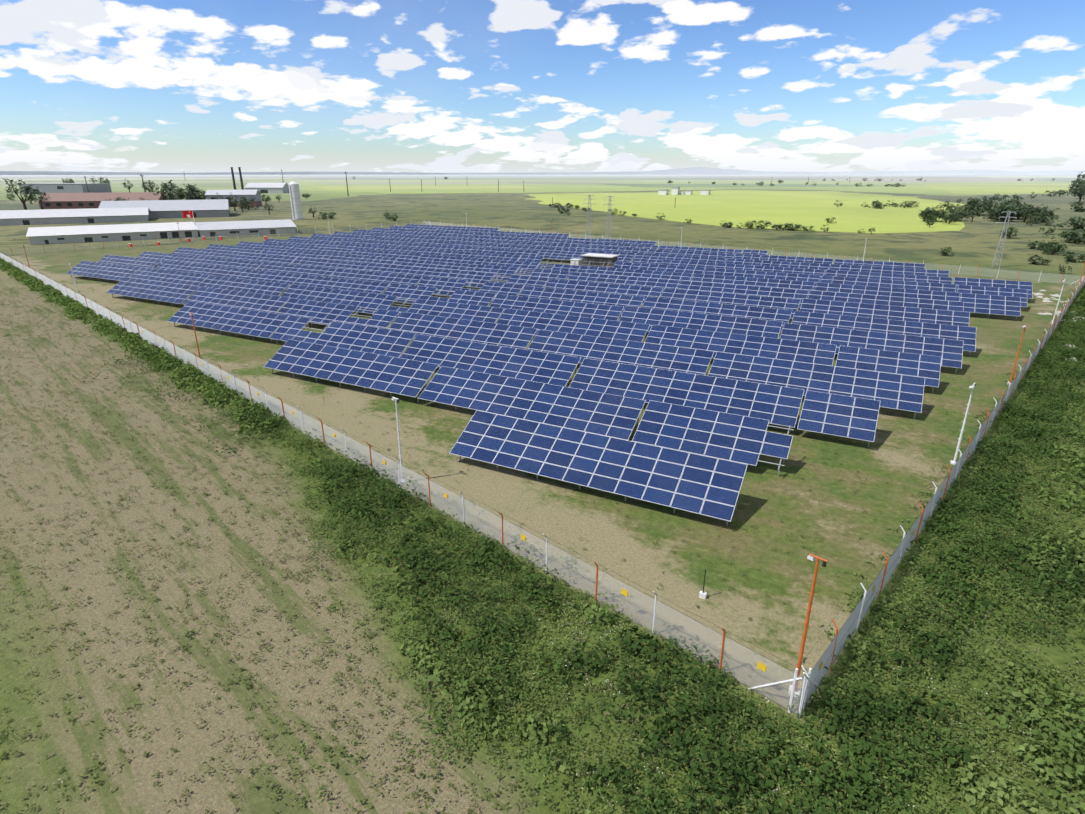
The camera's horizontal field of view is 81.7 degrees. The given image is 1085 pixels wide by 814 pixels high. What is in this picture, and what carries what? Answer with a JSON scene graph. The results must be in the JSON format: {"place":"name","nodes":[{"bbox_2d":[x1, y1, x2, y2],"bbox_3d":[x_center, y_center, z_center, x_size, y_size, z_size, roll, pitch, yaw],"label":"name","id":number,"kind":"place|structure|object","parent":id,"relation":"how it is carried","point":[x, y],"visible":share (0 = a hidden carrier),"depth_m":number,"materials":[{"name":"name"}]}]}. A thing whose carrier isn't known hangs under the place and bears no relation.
{"place":"outdoors","nodes":[
{"label":"outdoors","id":0,"kind":"place"},
{"bbox_2d":[26,222,198,244],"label":"warehouse","id":1,"kind":"structure","parent":0,"point":[76,234],"depth_m":182.01,"materials":[{"name":"grey metal"}]},
{"bbox_2d":[98,199,229,218],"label":"warehouse","id":2,"kind":"structure","parent":0,"point":[176,208],"depth_m":277.98,"materials":[{"name":"grey"}]},
{"bbox_2d":[0,180,387,200],"bbox_3d":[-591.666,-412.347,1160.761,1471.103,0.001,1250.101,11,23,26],"label":"green field","id":3,"kind":"structure","parent":0,"point":[118,186],"depth_m":823.41,"materials":[{"name":"green plant"}]},
{"bbox_2d":[19,183,111,193],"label":"grey hall","id":4,"kind":"structure","parent":3,"relation":"on","point":[72,187],"depth_m":586.20,"materials":[{"name":"grey metal"}]},
{"bbox_2d":[142,180,154,190],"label":"tree","id":5,"kind":"object","parent":3,"relation":"on","point":[149,185],"visible":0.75,"depth_m":609.22,"materials":[{"name":"green plant"}]},
{"bbox_2d":[205,190,261,206],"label":"building","id":6,"kind":"structure","parent":0,"point":[226,194],"depth_m":365.26,"materials":[{"name":"grey metal"}]},
{"bbox_2d":[195,219,296,236],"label":"warehouse","id":7,"kind":"structure","parent":0,"point":[232,228],"depth_m":199.54,"materials":[{"name":"grey metal"}]},
{"bbox_2d":[0,175,1084,813],"bbox_3d":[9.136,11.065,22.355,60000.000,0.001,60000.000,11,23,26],"label":"ground","id":8,"kind":"structure","parent":0,"point":[562,517],"depth_m":31.51,"materials":[{"name":"brown soil"}]},
{"bbox_2d":[2,178,37,209],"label":"tree","id":9,"kind":"object","parent":8,"relation":"on","point":[30,197],"visible":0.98,"depth_m":301.88,"materials":[{"name":"green plant"}]},
{"bbox_2d":[32,186,50,209],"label":"tree","id":10,"kind":"object","parent":8,"relation":"on","point":[40,199],"visible":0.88,"depth_m":335.66,"materials":[{"name":"green plant"}]},
{"bbox_2d":[0,207,148,225],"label":"warehouse","id":11,"kind":"structure","parent":8,"relation":"on","point":[52,216],"depth_m":246.91,"materials":[{"name":"grey"}]},
{"bbox_2d":[37,192,163,208],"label":"brick hall","id":12,"kind":"structure","parent":8,"relation":"on","point":[72,200],"depth_m":351.18,"materials":[{"name":"brick"}]},
{"bbox_2d":[0,258,293,433],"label":"fence line weeds","id":13,"kind":"object","parent":8,"relation":"on","point":[106,326],"visible":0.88,"depth_m":67.56,"materials":[{"name":"green plant"}]},
{"bbox_2d":[0,178,296,180],"bbox_3d":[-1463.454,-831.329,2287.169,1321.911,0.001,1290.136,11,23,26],"label":"field strip","id":14,"kind":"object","parent":8,"relation":"on","point":[163,179],"visible":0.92,"depth_m":2109.26,"materials":[{"name":"green plant"}]},
{"bbox_2d":[153,180,184,199],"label":"tree","id":15,"kind":"object","parent":8,"relation":"on","point":[165,187],"visible":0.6,"depth_m":348.26,"materials":[{"name":"green plant"}]},
{"bbox_2d":[173,184,202,199],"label":"tree","id":16,"kind":"object","parent":8,"relation":"on","point":[190,194],"visible":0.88,"depth_m":340.17,"materials":[{"name":"green plant"}]},
{"bbox_2d":[182,210,194,223],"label":"flag mast","id":17,"kind":"object","parent":8,"relation":"on","point":[187,214],"visible":0.81,"depth_m":195.34,"materials":[{"name":"red fabric"}]},
{"bbox_2d":[128,236,266,248],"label":"fire points","id":18,"kind":"structure","parent":8,"relation":"on","point":[204,239],"depth_m":176.00,"materials":[{"name":"red metal"}]},
{"bbox_2d":[0,220,424,255],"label":"fence","id":19,"kind":"object","parent":8,"relation":"on","point":[195,239],"visible":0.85,"depth_m":175.53,"materials":[{"name":"white metal"}]},
{"bbox_2d":[230,167,243,189],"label":"chimneys","id":20,"kind":"object","parent":8,"relation":"on","point":[241,181],"visible":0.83,"depth_m":389.29,"materials":[{"name":"grey metal"}]},
{"bbox_2d":[236,196,258,209],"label":"tree","id":21,"kind":"object","parent":8,"relation":"on","point":[249,206],"visible":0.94,"depth_m":335.19,"materials":[{"name":"green plant"}]},
{"bbox_2d":[244,183,289,192],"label":"shed","id":22,"kind":"structure","parent":8,"relation":"on","point":[272,187],"depth_m":624.72,"materials":[{"name":"grey metal"}]},
{"bbox_2d":[288,181,303,219],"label":"silo","id":23,"kind":"object","parent":8,"relation":"on","point":[295,199],"visible":1,"depth_m":261.39,"materials":[{"name":"grey metal"}]},
{"bbox_2d":[392,397,406,483],"bbox_3d":[-8.774,2.081,38.437,0.644,5.630,0.456,11,23,26],"label":"light pole","id":24,"kind":"object","parent":8,"relation":"on","point":[396,400],"visible":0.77,"depth_m":38.31,"materials":[{"name":"grey metal"}]},
{"bbox_2d":[0,252,806,717],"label":"fence","id":25,"kind":"object","parent":8,"relation":"on","point":[240,386],"visible":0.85,"depth_m":38.40,"materials":[{"name":"white metal"}]},
{"bbox_2d":[313,186,535,189],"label":"field strip","id":26,"kind":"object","parent":8,"relation":"on","point":[407,187],"visible":0.96,"depth_m":879.49,"materials":[{"name":"green plant"}]},
{"bbox_2d":[0,285,849,813],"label":"grass tufts","id":27,"kind":"object","parent":8,"relation":"on","point":[246,683],"visible":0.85,"depth_m":26.32,"materials":[{"name":"green plant"}]},
{"bbox_2d":[405,224,498,233],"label":"solar row","id":28,"kind":"object","parent":8,"relation":"on","point":[454,227],"visible":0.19,"depth_m":196.57,"materials":[{"name":"blue glass"}]},
{"bbox_2d":[313,182,620,184],"bbox_3d":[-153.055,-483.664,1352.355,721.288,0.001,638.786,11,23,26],"label":"field strip","id":29,"kind":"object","parent":8,"relation":"on","point":[340,183],"visible":0.98,"depth_m":1384.92,"materials":[{"name":"green plant"}]},
{"bbox_2d":[388,226,568,238],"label":"solar row","id":30,"kind":"object","parent":8,"relation":"on","point":[486,231],"visible":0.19,"depth_m":182.73,"materials":[{"name":"blue glass"}]},
{"bbox_2d":[66,261,940,392],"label":"solar row","id":31,"kind":"object","parent":8,"relation":"on","point":[928,366],"visible":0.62,"depth_m":71.27,"materials":[{"name":"blue glass"}]},
{"bbox_2d":[371,228,655,244],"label":"solar row","id":32,"kind":"object","parent":8,"relation":"on","point":[529,237],"visible":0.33,"depth_m":168.64,"materials":[{"name":"blue glass"}]},
{"bbox_2d":[107,277,924,417],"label":"solar row","id":33,"kind":"object","parent":8,"relation":"on","point":[865,383],"visible":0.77,"depth_m":62.88,"materials":[{"name":"blue glass"}]},
{"bbox_2d":[168,301,880,446],"bbox_3d":[-11.338,-5.342,62.522,79.975,2.754,3.596,11,23,26],"label":"solar row","id":34,"kind":"object","parent":8,"relation":"on","point":[608,377],"visible":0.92,"depth_m":55.15,"materials":[{"name":"blue glass"}]},
{"bbox_2d":[264,339,793,476],"bbox_3d":[-5.061,-1.034,50.995,47.650,2.713,3.470,11,23,26],"label":"solar row","id":35,"kind":"object","parent":8,"relation":"on","point":[554,405],"visible":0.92,"depth_m":47.98,"materials":[{"name":"blue glass"}]},
{"bbox_2d":[98,255,963,373],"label":"solar row","id":36,"kind":"object","parent":8,"relation":"on","point":[952,351],"visible":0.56,"depth_m":77.26,"materials":[{"name":"blue glass"}]},
{"bbox_2d":[83,283,993,664],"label":"site tufts","id":37,"kind":"object","parent":8,"relation":"on","point":[585,499],"visible":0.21,"depth_m":39.20,"materials":[{"name":"green plant"}]},
{"bbox_2d":[137,251,976,355],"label":"solar row","id":38,"kind":"object","parent":8,"relation":"on","point":[966,335],"visible":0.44,"depth_m":85.11,"materials":[{"name":"blue glass"}]},
{"bbox_2d":[352,229,767,257],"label":"solar row","id":39,"kind":"object","parent":8,"relation":"on","point":[695,249],"visible":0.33,"depth_m":153.03,"materials":[{"name":"blue glass"}]},
{"bbox_2d":[172,247,969,328],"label":"solar row","id":40,"kind":"object","parent":8,"relation":"on","point":[945,317],"visible":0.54,"depth_m":91.47,"materials":[{"name":"blue glass"}]},
{"bbox_2d":[64,286,1084,813],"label":"weed mounds","id":41,"kind":"object","parent":8,"relation":"on","point":[862,744],"visible":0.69,"depth_m":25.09,"materials":[{"name":"green plant"}]},
{"bbox_2d":[83,283,1084,813],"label":"weeds","id":42,"kind":"object","parent":8,"relation":"on","point":[817,781],"visible":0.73,"depth_m":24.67,"materials":[{"name":"green plant"}]},
{"bbox_2d":[206,244,963,320],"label":"solar row","id":43,"kind":"object","parent":8,"relation":"on","point":[504,272],"visible":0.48,"depth_m":100.06,"materials":[{"name":"blue glass"}]},
{"bbox_2d":[583,195,595,237],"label":"lattice pylon","id":44,"kind":"object","parent":8,"relation":"on","point":[588,209],"visible":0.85,"depth_m":184.96,"materials":[{"name":"silver metal"}]},
{"bbox_2d":[570,253,618,267],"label":"inverter cabin","id":45,"kind":"object","parent":8,"relation":"on","point":[596,259],"visible":0.71,"depth_m":124.74,"materials":[{"name":"metal"}]},
{"bbox_2d":[449,410,747,525],"bbox_3d":[2.754,3.502,38.905,18.527,2.640,3.447,11,23,26],"label":"solar row","id":46,"kind":"object","parent":8,"relation":"on","point":[579,458],"visible":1,"depth_m":38.10,"materials":[{"name":"blue glass"}]},
{"bbox_2d":[135,352,1075,813],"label":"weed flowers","id":47,"kind":"object","parent":8,"relation":"on","point":[667,688],"visible":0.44,"depth_m":23.06,"materials":[{"name":"plant"}]},
{"bbox_2d":[603,196,615,238],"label":"lattice pylon","id":48,"kind":"object","parent":8,"relation":"on","point":[610,218],"visible":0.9,"depth_m":185.50,"materials":[{"name":"silver metal"}]},
{"bbox_2d":[142,285,1077,716],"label":"weeds","id":49,"kind":"object","parent":8,"relation":"on","point":[858,591],"visible":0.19,"depth_m":34.12,"materials":[{"name":"green plant"}]},
{"bbox_2d":[236,241,1020,320],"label":"solar row","id":50,"kind":"object","parent":8,"relation":"on","point":[996,305],"visible":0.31,"depth_m":100.86,"materials":[{"name":"blue glass"}]},
{"bbox_2d":[332,232,924,272],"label":"solar row","id":51,"kind":"object","parent":8,"relation":"on","point":[781,258],"visible":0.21,"depth_m":135.48,"materials":[{"name":"blue glass"}]},
{"bbox_2d":[311,234,948,282],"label":"solar row","id":52,"kind":"object","parent":8,"relation":"on","point":[569,254],"visible":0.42,"depth_m":128.83,"materials":[{"name":"blue glass"}]},
{"bbox_2d":[263,239,1026,309],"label":"solar row","id":53,"kind":"object","parent":8,"relation":"on","point":[1000,291],"visible":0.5,"depth_m":107.87,"materials":[{"name":"blue glass"}]},
{"bbox_2d":[288,236,1032,302],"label":"solar row","id":54,"kind":"object","parent":8,"relation":"on","point":[962,281],"visible":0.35,"depth_m":111.56,"materials":[{"name":"blue glass"}]},
{"bbox_2d":[699,569,706,598],"bbox_3d":[7.325,8.004,28.434,0.300,1.500,0.200,11,23,26],"label":"post","id":55,"kind":"object","parent":8,"relation":"on","point":[702,594],"visible":1,"depth_m":28.55,"materials":[{"name":"grey metal"}]},
{"bbox_2d":[424,221,1084,284],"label":"fence","id":56,"kind":"object","parent":8,"relation":"on","point":[801,252],"visible":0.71,"depth_m":136.77,"materials":[{"name":"white metal"}]},
{"bbox_2d":[606,184,907,186],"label":"field strip","id":57,"kind":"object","parent":8,"relation":"on","point":[737,185],"visible":0.94,"depth_m":1030.63,"materials":[{"name":"green plant"}]},
{"bbox_2d":[755,219,771,228],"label":"bush","id":58,"kind":"object","parent":8,"relation":"on","point":[762,226],"visible":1,"depth_m":218.76,"materials":[{"name":"green plant"}]},
{"bbox_2d":[782,223,802,229],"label":"bush","id":59,"kind":"object","parent":8,"relation":"on","point":[796,227],"visible":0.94,"depth_m":214.16,"materials":[{"name":"green plant"}]},
{"bbox_2d":[788,554,827,696],"bbox_3d":[9.393,7.878,22.419,0.644,5.930,0.456,11,23,26],"label":"light pole","id":60,"kind":"object","parent":8,"relation":"on","point":[811,557],"visible":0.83,"depth_m":22.20,"materials":[{"name":"orange metal"}]},
{"bbox_2d":[921,210,945,221],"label":"tree","id":61,"kind":"object","parent":8,"relation":"on","point":[929,218],"visible":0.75,"depth_m":250.33,"materials":[{"name":"green plant"}]},
{"bbox_2d":[822,178,1049,182],"bbox_3d":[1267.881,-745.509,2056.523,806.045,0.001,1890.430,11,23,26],"label":"tan field","id":62,"kind":"structure","parent":8,"relation":"on","point":[943,180],"depth_m":1799.67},
{"bbox_2d":[799,275,1084,717],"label":"fence","id":63,"kind":"object","parent":8,"relation":"on","point":[817,672],"visible":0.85,"depth_m":30.55,"materials":[{"name":"white metal"}]},
{"bbox_2d":[939,247,953,255],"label":"bush","id":64,"kind":"object","parent":8,"relation":"on","point":[944,252],"visible":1,"depth_m":147.80,"materials":[{"name":"green plant"}]},
{"bbox_2d":[950,383,974,464],"bbox_3d":[27.471,1.153,40.932,0.449,5.630,0.646,11,23,26],"label":"light pole","id":65,"kind":"object","parent":8,"relation":"on","point":[953,462],"visible":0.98,"depth_m":41.01,"materials":[{"name":"grey metal"}]},
{"bbox_2d":[964,198,991,214],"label":"tree","id":66,"kind":"object","parent":8,"relation":"on","point":[978,201],"visible":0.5,"depth_m":292.96,"materials":[{"name":"green plant"}]},
{"bbox_2d":[982,199,999,214],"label":"tree","id":67,"kind":"object","parent":8,"relation":"on","point":[991,202],"visible":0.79,"depth_m":280.59,"materials":[{"name":"green plant"}]},
{"bbox_2d":[987,207,1017,221],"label":"tree","id":68,"kind":"object","parent":8,"relation":"on","point":[996,212],"visible":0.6,"depth_m":251.98,"materials":[{"name":"green plant"}]},
{"bbox_2d":[991,211,1016,265],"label":"lattice pylon","id":69,"kind":"object","parent":8,"relation":"on","point":[1009,217],"visible":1,"depth_m":127.92,"materials":[{"name":"silver metal"}]},
{"bbox_2d":[991,202,1021,221],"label":"tree","id":70,"kind":"object","parent":8,"relation":"on","point":[1002,207],"visible":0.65,"depth_m":250.11,"materials":[{"name":"green plant"}]},
{"bbox_2d":[999,227,1018,237],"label":"bush","id":71,"kind":"object","parent":8,"relation":"on","point":[1009,234],"visible":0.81,"depth_m":187.29,"materials":[{"name":"green plant"}]},
{"bbox_2d":[1007,324,1026,384],"bbox_3d":[42.965,-4.725,56.737,0.449,5.630,0.646,11,23,26],"label":"light pole","id":72,"kind":"object","parent":8,"relation":"on","point":[1025,326],"visible":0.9,"depth_m":56.76,"materials":[{"name":"orange metal"}]},
{"bbox_2d":[1013,204,1044,221],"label":"tree","id":73,"kind":"object","parent":8,"relation":"on","point":[1029,207],"visible":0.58,"depth_m":249.68,"materials":[{"name":"green plant"}]},
{"bbox_2d":[978,176,1084,177],"bbox_3d":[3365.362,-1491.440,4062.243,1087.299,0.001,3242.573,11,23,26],"label":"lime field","id":74,"kind":"structure","parent":8,"relation":"on","point":[1030,176],"depth_m":4437.02,"materials":[{"name":"green plant"}]},
{"bbox_2d":[1026,240,1045,249],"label":"bush","id":75,"kind":"object","parent":8,"relation":"on","point":[1034,245],"visible":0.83,"depth_m":160.94,"materials":[{"name":"green plant"}]},
{"bbox_2d":[1027,206,1050,223],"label":"tree","id":76,"kind":"object","parent":8,"relation":"on","point":[1035,213],"visible":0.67,"depth_m":242.04,"materials":[{"name":"green plant"}]},
{"bbox_2d":[1027,254,1051,264],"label":"bush","id":77,"kind":"object","parent":8,"relation":"on","point":[1041,259],"visible":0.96,"depth_m":133.77,"materials":[{"name":"green plant"}]},
{"bbox_2d":[1036,205,1059,225],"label":"tree","id":78,"kind":"object","parent":8,"relation":"on","point":[1047,219],"visible":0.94,"depth_m":233.88,"materials":[{"name":"green plant"}]},
{"bbox_2d":[1040,240,1067,254],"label":"bush","id":79,"kind":"object","parent":8,"relation":"on","point":[1049,249],"visible":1,"depth_m":150.00,"materials":[{"name":"green plant"}]},
{"bbox_2d":[1032,290,1083,362],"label":"rubble rock","id":80,"kind":"object","parent":8,"relation":"on","point":[1047,299],"visible":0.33,"depth_m":94.94,"materials":[{"name":"stone"}]},
{"bbox_2d":[1059,229,1077,242],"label":"bush","id":81,"kind":"object","parent":8,"relation":"on","point":[1066,234],"visible":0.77,"depth_m":175.38,"materials":[{"name":"green plant"}]},
{"bbox_2d":[1056,216,1084,229],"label":"bush","id":82,"kind":"object","parent":8,"relation":"on","point":[1074,222],"visible":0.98,"depth_m":215.55,"materials":[{"name":"green plant"}]},
{"bbox_2d":[1062,250,1084,261],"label":"bush","id":83,"kind":"object","parent":8,"relation":"on","point":[1071,258],"visible":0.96,"depth_m":137.49,"materials":[{"name":"green plant"}]},
{"bbox_2d":[1067,230,1084,243],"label":"bush","id":84,"kind":"object","parent":8,"relation":"on","point":[1082,236],"visible":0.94,"depth_m":173.06,"materials":[{"name":"green plant"}]},
{"bbox_2d":[1068,180,1084,201],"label":"tree","id":85,"kind":"object","parent":8,"relation":"on","point":[1074,191],"visible":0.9,"depth_m":424.67,"materials":[{"name":"green plant"}]},
{"bbox_2d":[1069,200,1084,211],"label":"bush","id":86,"kind":"object","parent":8,"relation":"on","point":[1076,208],"visible":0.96,"depth_m":318.41,"materials":[{"name":"green plant"}]},
{"bbox_2d":[1070,172,1084,197],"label":"tree","id":87,"kind":"object","parent":8,"relation":"on","point":[1078,179],"visible":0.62,"depth_m":481.85,"materials":[{"name":"green plant"}]},
{"bbox_2d":[0,167,1084,174],"bbox_3d":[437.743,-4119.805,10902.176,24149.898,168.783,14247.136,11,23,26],"label":"distant hills","id":88,"kind":"structure","parent":0,"point":[698,171],"depth_m":13838.10,"materials":[{"name":"grey"}]},
{"bbox_2d":[0,0,1084,172],"label":"sky","id":89,"kind":"structure","parent":0,"point":[153,86],"materials":[{"name":"blue"}]},
{"bbox_2d":[370,176,717,178],"bbox_3d":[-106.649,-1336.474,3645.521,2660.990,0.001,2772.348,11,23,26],"label":"dark field","id":90,"kind":"structure","parent":0,"point":[653,177],"depth_m":3244.73,"materials":[{"name":"green plant"}]},
{"bbox_2d":[115,310,1084,813],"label":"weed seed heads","id":91,"kind":"object","parent":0,"point":[749,690],"visible":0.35,"depth_m":25.53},
{"bbox_2d":[284,180,1078,195],"bbox_3d":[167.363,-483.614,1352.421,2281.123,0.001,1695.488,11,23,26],"label":"pale green field","id":92,"kind":"structure","parent":0,"point":[914,188],"depth_m":953.33,"materials":[{"name":"green plant"}]},
{"bbox_2d":[919,184,1074,193],"bbox_3d":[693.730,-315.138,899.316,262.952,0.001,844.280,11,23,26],"label":"lime field","id":93,"kind":"structure","parent":92,"relation":"on","point":[992,188],"depth_m":822.50,"materials":[{"name":"green plant"}]},
{"bbox_2d":[528,175,936,175],"bbox_3d":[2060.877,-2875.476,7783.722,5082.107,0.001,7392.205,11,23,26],"label":"field strip","id":94,"kind":"object","parent":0,"point":[732,175],"visible":1,"depth_m":6994.72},
{"bbox_2d":[525,190,964,232],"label":"yellow field","id":95,"kind":"structure","parent":0,"point":[815,209],"depth_m":349.00,"materials":[{"name":"plant"}]},
{"bbox_2d":[658,187,710,194],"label":"farm buildings","id":96,"kind":"structure","parent":95,"relation":"on","point":[675,190],"depth_m":575.35,"materials":[{"name":"white"}]},
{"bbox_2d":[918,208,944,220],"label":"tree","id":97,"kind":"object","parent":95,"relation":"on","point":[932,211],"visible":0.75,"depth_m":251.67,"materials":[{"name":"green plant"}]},
{"bbox_2d":[935,201,952,211],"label":"tree","id":98,"kind":"object","parent":95,"relation":"on","point":[947,205],"visible":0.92,"depth_m":271.75,"materials":[{"name":"green plant"}]},
{"bbox_2d":[941,213,958,223],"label":"tree","id":99,"kind":"object","parent":95,"relation":"on","point":[944,217],"visible":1,"depth_m":240.03,"materials":[{"name":"green plant"}]},
{"bbox_2d":[947,206,967,221],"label":"tree","id":100,"kind":"object","parent":95,"relation":"on","point":[955,211],"visible":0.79,"depth_m":250.07,"materials":[{"name":"green plant"}]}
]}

